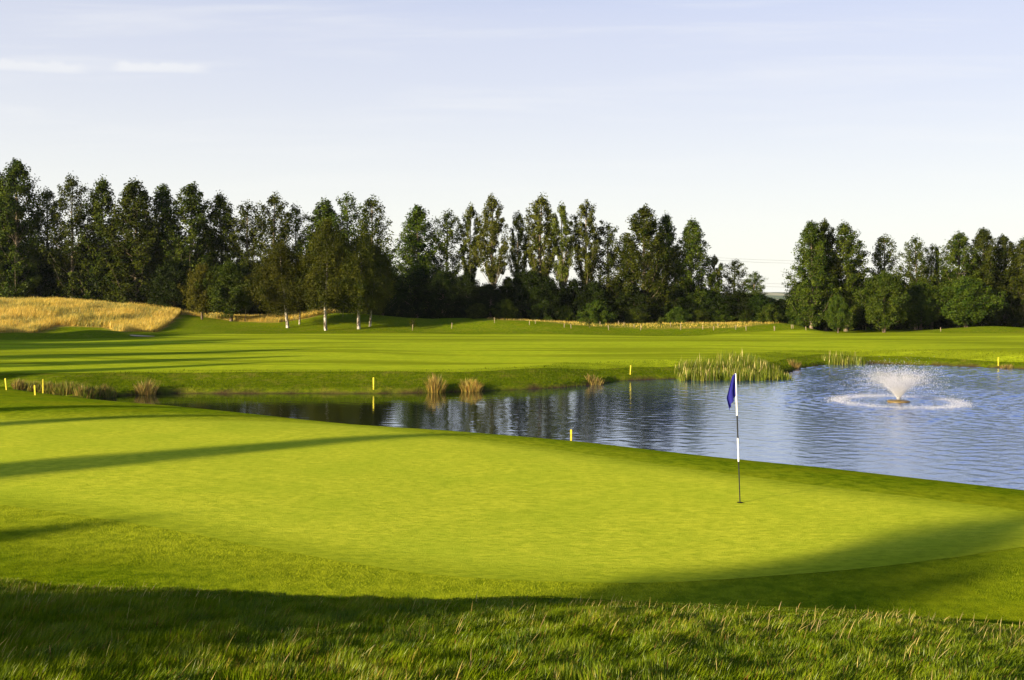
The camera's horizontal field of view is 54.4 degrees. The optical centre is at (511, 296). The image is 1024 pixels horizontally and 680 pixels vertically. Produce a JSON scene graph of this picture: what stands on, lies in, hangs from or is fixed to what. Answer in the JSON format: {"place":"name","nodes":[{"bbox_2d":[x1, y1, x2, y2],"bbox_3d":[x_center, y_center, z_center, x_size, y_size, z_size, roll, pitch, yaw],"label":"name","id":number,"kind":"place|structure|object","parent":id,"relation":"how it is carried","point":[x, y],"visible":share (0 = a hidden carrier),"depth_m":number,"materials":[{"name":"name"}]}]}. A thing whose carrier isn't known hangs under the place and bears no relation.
{"place":"outdoors","nodes":[
{"label":"outdoors","id":0,"kind":"place"},
{"bbox_2d":[0,311,1023,679],"bbox_3d":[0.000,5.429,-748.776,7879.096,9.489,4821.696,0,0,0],"label":"ground","id":1,"kind":"structure","parent":0,"point":[14,403],"depth_m":13.70,"materials":[{"name":"plant"}]},
{"bbox_2d":[0,157,52,298],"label":"poplar tree","id":2,"kind":"object","parent":1,"relation":"on","point":[15,229],"visible":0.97,"depth_m":134.90,"materials":[{"name":"green plant"}]},
{"bbox_2d":[21,186,70,297],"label":"poplar tree","id":3,"kind":"object","parent":1,"relation":"on","point":[45,238],"visible":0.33,"depth_m":139.12,"materials":[{"name":"green plant"}]},
{"bbox_2d":[27,247,79,298],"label":"broadleaf tree","id":4,"kind":"object","parent":1,"relation":"on","point":[39,287],"visible":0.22,"depth_m":138.02,"materials":[{"name":"green plant"}]},
{"bbox_2d":[51,379,78,395],"bbox_3d":[-21.916,4.446,48.904,1.384,0.860,1.234,0,0,-30],"label":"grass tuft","id":5,"kind":"object","parent":1,"relation":"on","point":[65,389],"visible":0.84,"depth_m":48.68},
{"bbox_2d":[38,172,95,298],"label":"poplar tree","id":6,"kind":"object","parent":1,"relation":"on","point":[65,249],"visible":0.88,"depth_m":136.14,"materials":[{"name":"green plant"}]},
{"bbox_2d":[33,246,123,300],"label":"broadleaf tree","id":7,"kind":"object","parent":1,"relation":"on","point":[62,295],"visible":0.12,"depth_m":137.01,"materials":[{"name":"green plant"}]},
{"bbox_2d":[71,383,96,398],"bbox_3d":[-20.484,4.520,47.815,1.352,0.871,1.194,0,0,0],"label":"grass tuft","id":8,"kind":"object","parent":1,"relation":"on","point":[88,392],"visible":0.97,"depth_m":47.59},
{"bbox_2d":[0,296,181,332],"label":"golden grass","id":9,"kind":"structure","parent":1,"relation":"on","point":[29,315],"depth_m":113.69,"materials":[{"name":"plant"}]},
{"bbox_2d":[66,174,134,302],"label":"poplar tree","id":10,"kind":"object","parent":1,"relation":"on","point":[97,208],"visible":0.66,"depth_m":136.50,"materials":[{"name":"green plant"}]},
{"bbox_2d":[95,384,118,397],"bbox_3d":[-19.857,4.574,48.748,1.169,0.811,1.006,0,0,0],"label":"reed bed","id":11,"kind":"object","parent":1,"relation":"on","point":[104,391],"visible":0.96,"depth_m":48.63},
{"bbox_2d":[84,239,158,303],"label":"broadleaf tree","id":12,"kind":"object","parent":1,"relation":"on","point":[95,279],"visible":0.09,"depth_m":135.40,"materials":[{"name":"green plant"}]},
{"bbox_2d":[89,175,184,304],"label":"poplar tree","id":13,"kind":"object","parent":1,"relation":"on","point":[133,206],"visible":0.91,"depth_m":134.10,"materials":[{"name":"green plant"}]},
{"bbox_2d":[131,377,159,394],"bbox_3d":[-18.388,4.472,50.059,1.550,1.015,1.412,0,0,0],"label":"grass tuft","id":14,"kind":"object","parent":1,"relation":"on","point":[149,388],"visible":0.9,"depth_m":49.88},
{"bbox_2d":[139,259,192,311],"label":"broadleaf tree","id":15,"kind":"object","parent":1,"relation":"on","point":[172,296],"visible":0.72,"depth_m":125.46,"materials":[{"name":"green plant"}]},
{"bbox_2d":[144,183,195,284],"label":"poplar tree","id":16,"kind":"object","parent":1,"relation":"on","point":[165,204],"visible":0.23,"depth_m":137.85,"materials":[{"name":"green plant"}]},
{"bbox_2d":[159,181,221,299],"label":"poplar tree","id":17,"kind":"object","parent":1,"relation":"on","point":[190,205],"visible":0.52,"depth_m":135.86,"materials":[{"name":"green plant"}]},
{"bbox_2d":[177,263,216,319],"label":"broadleaf tree","id":18,"kind":"object","parent":1,"relation":"on","point":[196,300],"visible":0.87,"depth_m":118.13,"materials":[{"name":"green plant"}]},
{"bbox_2d":[190,190,250,274],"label":"poplar tree","id":19,"kind":"object","parent":1,"relation":"on","point":[219,221],"visible":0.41,"depth_m":137.78,"materials":[{"name":"green plant"}]},
{"bbox_2d":[193,258,259,320],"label":"broadleaf tree","id":20,"kind":"object","parent":1,"relation":"on","point":[228,291],"visible":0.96,"depth_m":118.01,"materials":[{"name":"green plant"}]},
{"bbox_2d":[212,257,276,315],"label":"broadleaf tree","id":21,"kind":"object","parent":1,"relation":"on","point":[250,312],"visible":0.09,"depth_m":136.54,"materials":[{"name":"green plant"}]},
{"bbox_2d":[222,199,267,312],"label":"poplar tree","id":22,"kind":"object","parent":1,"relation":"on","point":[247,255],"visible":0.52,"depth_m":137.29,"materials":[{"name":"green plant"}]},
{"bbox_2d":[181,308,340,321],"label":"golden grass","id":23,"kind":"structure","parent":1,"relation":"on","point":[261,318],"depth_m":120.91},
{"bbox_2d":[244,191,298,312],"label":"poplar tree","id":24,"kind":"object","parent":1,"relation":"on","point":[277,213],"visible":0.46,"depth_m":136.14,"materials":[{"name":"green plant"}]},
{"bbox_2d":[251,273,295,314],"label":"broadleaf tree","id":25,"kind":"object","parent":1,"relation":"on","point":[260,311],"visible":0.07,"depth_m":134.97,"materials":[{"name":"green plant"}]},
{"bbox_2d":[240,240,324,327],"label":"birch tree","id":26,"kind":"object","parent":1,"relation":"on","point":[277,267],"visible":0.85,"depth_m":113.25,"materials":[{"name":"green plant"}]},
{"bbox_2d":[277,203,313,269],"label":"poplar tree","id":27,"kind":"object","parent":1,"relation":"on","point":[300,240],"visible":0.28,"depth_m":138.63,"materials":[{"name":"green plant"}]},
{"bbox_2d":[279,253,316,323],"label":"birch tree","id":28,"kind":"object","parent":1,"relation":"on","point":[300,313],"visible":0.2,"depth_m":116.25,"materials":[{"name":"green plant"}]},
{"bbox_2d":[281,216,362,330],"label":"birch tree","id":29,"kind":"object","parent":1,"relation":"on","point":[326,248],"visible":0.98,"depth_m":111.49,"materials":[{"name":"green plant"}]},
{"bbox_2d":[299,197,352,265],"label":"poplar tree","id":30,"kind":"object","parent":1,"relation":"on","point":[325,207],"visible":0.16,"depth_m":137.76,"materials":[{"name":"green plant"}]},
{"bbox_2d":[323,191,368,308],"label":"poplar tree","id":31,"kind":"object","parent":1,"relation":"on","point":[346,217],"visible":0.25,"depth_m":137.39,"materials":[{"name":"green plant"}]},
{"bbox_2d":[323,230,398,328],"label":"birch tree","id":32,"kind":"object","parent":1,"relation":"on","point":[361,245],"visible":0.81,"depth_m":113.25,"materials":[{"name":"green plant"}]},
{"bbox_2d":[342,194,399,310],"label":"poplar tree","id":33,"kind":"object","parent":1,"relation":"on","point":[362,226],"visible":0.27,"depth_m":136.37,"materials":[{"name":"green plant"}]},
{"bbox_2d":[354,243,399,326],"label":"birch tree","id":34,"kind":"object","parent":1,"relation":"on","point":[384,285],"visible":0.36,"depth_m":115.95,"materials":[{"name":"green plant"}]},
{"bbox_2d":[372,253,408,316],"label":"broadleaf tree","id":35,"kind":"object","parent":1,"relation":"on","point":[389,309],"visible":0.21,"depth_m":125.46,"materials":[{"name":"green plant"}]},
{"bbox_2d":[384,263,441,318],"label":"broadleaf tree","id":36,"kind":"object","parent":1,"relation":"on","point":[416,269],"visible":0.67,"depth_m":129.19,"materials":[{"name":"green plant"}]},
{"bbox_2d":[388,204,447,311],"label":"poplar tree","id":37,"kind":"object","parent":1,"relation":"on","point":[415,242],"visible":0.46,"depth_m":131.90,"materials":[{"name":"green plant"}]},
{"bbox_2d":[423,374,447,392],"bbox_3d":[-3.911,4.404,51.157,1.506,1.150,1.445,0,0,0],"label":"grass tuft","id":38,"kind":"object","parent":1,"relation":"on","point":[434,384],"visible":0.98,"depth_m":51.09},
{"bbox_2d":[416,267,465,318],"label":"broadleaf tree","id":39,"kind":"object","parent":1,"relation":"on","point":[446,306],"visible":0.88,"depth_m":128.35,"materials":[{"name":"green plant"}]},
{"bbox_2d":[422,208,467,278],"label":"poplar tree","id":40,"kind":"object","parent":1,"relation":"on","point":[444,252],"visible":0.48,"depth_m":133.57,"materials":[{"name":"green plant"}]},
{"bbox_2d":[448,271,486,317],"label":"broadleaf tree","id":41,"kind":"object","parent":1,"relation":"on","point":[468,283],"visible":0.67,"depth_m":128.62,"materials":[{"name":"green plant"}]},
{"bbox_2d":[456,201,481,281],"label":"slender poplar tree","id":42,"kind":"object","parent":1,"relation":"on","point":[470,265],"visible":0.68,"depth_m":134.42,"materials":[{"name":"green plant"}]},
{"bbox_2d":[458,377,483,391],"bbox_3d":[-2.105,4.526,51.674,1.566,0.908,1.360,0,0,0],"label":"grass tuft","id":43,"kind":"object","parent":1,"relation":"on","point":[470,387],"visible":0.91,"depth_m":51.51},
{"bbox_2d":[463,303,491,318],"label":"bush","id":44,"kind":"object","parent":1,"relation":"on","point":[478,310],"visible":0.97,"depth_m":123.33,"materials":[{"name":"green plant"}]},
{"bbox_2d":[469,282,513,318],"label":"broadleaf tree","id":45,"kind":"object","parent":1,"relation":"on","point":[489,295],"visible":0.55,"depth_m":126.79,"materials":[{"name":"green plant"}]},
{"bbox_2d":[473,193,511,288],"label":"slender poplar tree","id":46,"kind":"object","parent":1,"relation":"on","point":[493,270],"visible":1,"depth_m":129.44,"materials":[{"name":"green plant"}]},
{"bbox_2d":[490,298,521,319],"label":"bush","id":47,"kind":"object","parent":1,"relation":"on","point":[505,306],"visible":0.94,"depth_m":123.42,"materials":[{"name":"green plant"}]},
{"bbox_2d":[0,418,1023,582],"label":"putting green","id":48,"kind":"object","parent":1,"relation":"on","point":[412,501],"visible":1,"depth_m":16.30,"materials":[{"name":"plant"}]},
{"bbox_2d":[727,373,740,501],"bbox_3d":[3.691,2.401,16.580,0.180,2.276,0.061,-2,0,0],"label":"flagstick","id":49,"kind":"object","parent":48,"relation":"on","point":[732,393],"visible":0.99,"depth_m":16.58,"materials":[{"name":"white paint"}]},
{"bbox_2d":[0,330,1023,373],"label":"fairway","id":50,"kind":"structure","parent":1,"relation":"on","point":[313,352],"depth_m":75.00,"materials":[{"name":"plant"}]},
{"bbox_2d":[506,210,527,280],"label":"slender poplar tree","id":51,"kind":"object","parent":1,"relation":"on","point":[518,240],"visible":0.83,"depth_m":131.69,"materials":[{"name":"green plant"}]},
{"bbox_2d":[501,268,564,319],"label":"broadleaf tree","id":52,"kind":"object","parent":1,"relation":"on","point":[529,278],"visible":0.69,"depth_m":127.26,"materials":[{"name":"green plant"}]},
{"bbox_2d":[51,348,1023,395],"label":"bank grass","id":53,"kind":"structure","parent":1,"relation":"on","point":[621,374],"depth_m":54.26,"materials":[{"name":"plant"}]},
{"bbox_2d":[525,303,552,320],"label":"bush","id":54,"kind":"object","parent":1,"relation":"on","point":[534,317],"visible":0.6,"depth_m":126.21,"materials":[{"name":"green plant"}]},
{"bbox_2d":[522,192,557,278],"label":"slender poplar tree","id":55,"kind":"object","parent":1,"relation":"on","point":[538,246],"visible":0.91,"depth_m":130.19,"materials":[{"name":"green plant"}]},
{"bbox_2d":[522,276,570,321],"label":"broadleaf tree","id":56,"kind":"object","parent":1,"relation":"on","point":[554,289],"visible":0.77,"depth_m":126.75,"materials":[{"name":"green plant"}]},
{"bbox_2d":[546,305,578,322],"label":"bush","id":57,"kind":"object","parent":1,"relation":"on","point":[567,317],"visible":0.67,"depth_m":127.06,"materials":[{"name":"green plant"}]},
{"bbox_2d":[548,200,577,288],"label":"slender poplar tree","id":58,"kind":"object","parent":1,"relation":"on","point":[562,267],"visible":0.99,"depth_m":129.46,"materials":[{"name":"green plant"}]},
{"bbox_2d":[556,276,592,319],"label":"broadleaf tree","id":59,"kind":"object","parent":1,"relation":"on","point":[573,287],"visible":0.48,"depth_m":128.65,"materials":[{"name":"green plant"}]},
{"bbox_2d":[568,199,603,285],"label":"slender poplar tree","id":60,"kind":"object","parent":1,"relation":"on","point":[589,261],"visible":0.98,"depth_m":130.46,"materials":[{"name":"green plant"}]},
{"bbox_2d":[570,279,626,321],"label":"broadleaf tree","id":61,"kind":"object","parent":1,"relation":"on","point":[596,290],"visible":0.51,"depth_m":127.86,"materials":[{"name":"green plant"}]},
{"bbox_2d":[577,300,621,323],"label":"bush","id":62,"kind":"object","parent":1,"relation":"on","point":[594,309],"visible":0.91,"depth_m":123.19,"materials":[{"name":"green plant"}]},
{"bbox_2d":[590,221,630,293],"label":"poplar tree","id":63,"kind":"object","parent":1,"relation":"on","point":[606,265],"visible":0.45,"depth_m":131.40,"materials":[{"name":"green plant"}]},
{"bbox_2d":[602,278,630,322],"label":"broadleaf tree","id":64,"kind":"object","parent":1,"relation":"on","point":[616,308],"visible":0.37,"depth_m":128.55,"materials":[{"name":"green plant"}]},
{"bbox_2d":[614,236,641,286],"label":"poplar tree","id":65,"kind":"object","parent":1,"relation":"on","point":[623,261],"visible":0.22,"depth_m":130.26,"materials":[{"name":"green plant"}]},
{"bbox_2d":[609,285,659,322],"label":"broadleaf tree","id":66,"kind":"object","parent":1,"relation":"on","point":[638,299],"visible":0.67,"depth_m":126.82,"materials":[{"name":"green plant"}]},
{"bbox_2d":[620,308,654,323],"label":"bush","id":67,"kind":"object","parent":1,"relation":"on","point":[640,318],"visible":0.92,"depth_m":125.31,"materials":[{"name":"green plant"}]},
{"bbox_2d":[596,203,685,317],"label":"poplar tree","id":68,"kind":"object","parent":1,"relation":"on","point":[646,228],"visible":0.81,"depth_m":127.64,"materials":[{"name":"green plant"}]},
{"bbox_2d":[641,281,686,322],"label":"broadleaf tree","id":69,"kind":"object","parent":1,"relation":"on","point":[672,303],"visible":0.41,"depth_m":127.54,"materials":[{"name":"green plant"}]},
{"bbox_2d":[649,211,686,315],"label":"poplar tree","id":70,"kind":"object","parent":1,"relation":"on","point":[668,240],"visible":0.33,"depth_m":130.25,"materials":[{"name":"green plant"}]},
{"bbox_2d":[662,305,692,323],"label":"bush","id":71,"kind":"object","parent":1,"relation":"on","point":[677,315],"visible":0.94,"depth_m":125.47,"materials":[{"name":"green plant"}]},
{"bbox_2d":[666,283,709,318],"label":"broadleaf tree","id":72,"kind":"object","parent":1,"relation":"on","point":[687,299],"visible":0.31,"depth_m":128.39,"materials":[{"name":"green plant"}]},
{"bbox_2d":[664,218,724,313],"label":"poplar tree","id":73,"kind":"object","parent":1,"relation":"on","point":[693,248],"visible":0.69,"depth_m":129.00,"materials":[{"name":"green plant"}]},
{"bbox_2d":[684,309,719,322],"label":"bush","id":74,"kind":"object","parent":1,"relation":"on","point":[697,315],"visible":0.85,"depth_m":126.31,"materials":[{"name":"green plant"}]},
{"bbox_2d":[683,289,741,320],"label":"broadleaf tree","id":75,"kind":"object","parent":1,"relation":"on","point":[716,301],"visible":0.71,"depth_m":127.53,"materials":[{"name":"green plant"}]},
{"bbox_2d":[705,254,723,291],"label":"slender poplar tree","id":76,"kind":"object","parent":1,"relation":"on","point":[715,259],"visible":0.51,"depth_m":130.72,"materials":[{"name":"green plant"}]},
{"bbox_2d":[708,309,738,322],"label":"bush","id":77,"kind":"object","parent":1,"relation":"on","point":[727,319],"visible":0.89,"depth_m":127.05,"materials":[{"name":"green plant"}]},
{"bbox_2d":[720,258,751,305],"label":"poplar tree","id":78,"kind":"object","parent":1,"relation":"on","point":[733,283],"visible":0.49,"depth_m":131.64,"materials":[{"name":"green plant"}]},
{"bbox_2d":[724,290,760,319],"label":"broadleaf tree","id":79,"kind":"object","parent":1,"relation":"on","point":[740,296],"visible":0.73,"depth_m":127.87,"materials":[{"name":"green plant"}]},
{"bbox_2d":[737,271,767,309],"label":"poplar tree","id":80,"kind":"object","parent":1,"relation":"on","point":[754,289],"visible":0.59,"depth_m":130.50,"materials":[{"name":"green plant"}]},
{"bbox_2d":[740,293,780,321],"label":"broadleaf tree","id":81,"kind":"object","parent":1,"relation":"on","point":[759,301],"visible":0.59,"depth_m":127.20,"materials":[{"name":"green plant"}]},
{"bbox_2d":[756,302,786,322],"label":"bush","id":82,"kind":"object","parent":1,"relation":"on","point":[769,313],"visible":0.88,"depth_m":124.49,"materials":[{"name":"green plant"}]},
{"bbox_2d":[774,280,814,328],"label":"broadleaf tree","id":83,"kind":"object","parent":1,"relation":"on","point":[787,297],"visible":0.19,"depth_m":128.12,"materials":[{"name":"green plant"}]},
{"bbox_2d":[782,302,808,327],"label":"bush","id":84,"kind":"object","parent":1,"relation":"on","point":[797,321],"visible":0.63,"depth_m":124.58,"materials":[{"name":"green plant"}]},
{"bbox_2d":[782,220,837,328],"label":"poplar tree","id":85,"kind":"object","parent":1,"relation":"on","point":[808,258],"visible":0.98,"depth_m":123.14,"materials":[{"name":"green plant"}]},
{"bbox_2d":[806,218,858,330],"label":"poplar tree","id":86,"kind":"object","parent":1,"relation":"on","point":[830,238],"visible":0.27,"depth_m":125.11,"materials":[{"name":"green plant"}]},
{"bbox_2d":[824,292,853,332],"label":"broadleaf tree","id":87,"kind":"object","parent":1,"relation":"on","point":[835,315],"visible":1,"depth_m":118.41,"materials":[{"name":"green plant"}]},
{"bbox_2d":[821,351,868,364],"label":"reed bed","id":88,"kind":"object","parent":1,"relation":"on","point":[856,360],"visible":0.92,"depth_m":72.49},
{"bbox_2d":[821,221,875,330],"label":"poplar tree","id":89,"kind":"object","parent":1,"relation":"on","point":[849,250],"visible":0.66,"depth_m":124.02,"materials":[{"name":"green plant"}]},
{"bbox_2d":[841,274,879,329],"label":"broadleaf tree","id":90,"kind":"object","parent":1,"relation":"on","point":[861,324],"visible":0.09,"depth_m":128.68,"materials":[{"name":"green plant"}]},
{"bbox_2d":[850,267,917,332],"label":"broadleaf tree","id":91,"kind":"object","parent":1,"relation":"on","point":[881,289],"visible":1,"depth_m":117.99,"materials":[{"name":"green plant"}]},
{"bbox_2d":[864,233,907,328],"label":"poplar tree","id":92,"kind":"object","parent":1,"relation":"on","point":[878,254],"visible":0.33,"depth_m":127.50,"materials":[{"name":"green plant"}]},
{"bbox_2d":[900,235,938,329],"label":"poplar tree","id":93,"kind":"object","parent":1,"relation":"on","point":[909,254],"visible":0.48,"depth_m":126.34,"materials":[{"name":"green plant"}]},
{"bbox_2d":[897,277,949,329],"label":"broadleaf tree","id":94,"kind":"object","parent":1,"relation":"on","point":[938,325],"visible":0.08,"depth_m":129.40,"materials":[{"name":"green plant"}]},
{"bbox_2d":[895,278,953,329],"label":"broadleaf tree","id":95,"kind":"object","parent":1,"relation":"on","point":[920,291],"visible":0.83,"depth_m":121.91,"materials":[{"name":"green plant"}]},
{"bbox_2d":[912,243,944,329],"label":"poplar tree","id":96,"kind":"object","parent":1,"relation":"on","point":[932,259],"visible":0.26,"depth_m":128.71,"materials":[{"name":"green plant"}]},
{"bbox_2d":[929,230,992,327],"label":"poplar tree","id":97,"kind":"object","parent":1,"relation":"on","point":[956,253],"visible":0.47,"depth_m":125.16,"materials":[{"name":"green plant"}]},
{"bbox_2d":[922,274,1009,326],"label":"broadleaf tree","id":98,"kind":"object","parent":1,"relation":"on","point":[973,302],"visible":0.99,"depth_m":119.76,"materials":[{"name":"green plant"}]},
{"bbox_2d":[967,227,1007,326],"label":"poplar tree","id":99,"kind":"object","parent":1,"relation":"on","point":[987,261],"visible":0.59,"depth_m":125.02,"materials":[{"name":"green plant"}]},
{"bbox_2d":[986,233,1023,326],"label":"poplar tree","id":100,"kind":"object","parent":1,"relation":"on","point":[1004,249],"visible":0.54,"depth_m":125.95,"materials":[{"name":"green plant"}]},
{"bbox_2d":[996,236,1023,327],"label":"poplar tree","id":101,"kind":"object","parent":1,"relation":"on","point":[1018,252],"visible":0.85,"depth_m":125.36,"materials":[{"name":"green plant"}]},
{"bbox_2d":[0,576,1023,679],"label":"rough grass","id":102,"kind":"structure","parent":0,"point":[1011,646],"depth_m":6.19,"materials":[{"name":"plant"}]},
{"bbox_2d":[0,0,1023,292],"label":"sky","id":103,"kind":"structure","parent":0,"point":[752,121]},
{"bbox_2d":[97,364,1023,489],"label":"water","id":104,"kind":"structure","parent":0,"point":[797,421],"depth_m":41.17,"materials":[{"name":"liquid"}]},
{"bbox_2d":[672,349,794,380],"bbox_3d":[13.182,4.119,62.524,6.880,1.763,9.196,0,0,0],"label":"reed bed","id":105,"kind":"object","parent":104,"relation":"in","point":[695,370],"visible":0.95,"depth_m":60.12,"materials":[{"name":"plant"}]},
{"bbox_2d":[820,360,973,409],"bbox_3d":[18.108,3.812,46.527,6.906,2.276,6.837,0,0,29],"label":"fountain","id":106,"kind":"object","parent":104,"relation":"on","point":[899,389],"visible":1,"depth_m":46.30,"materials":[{"name":"liquid"}]},
{"bbox_2d":[488,317,784,327],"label":"golden grass","id":107,"kind":"structure","parent":0,"point":[690,322],"depth_m":122.45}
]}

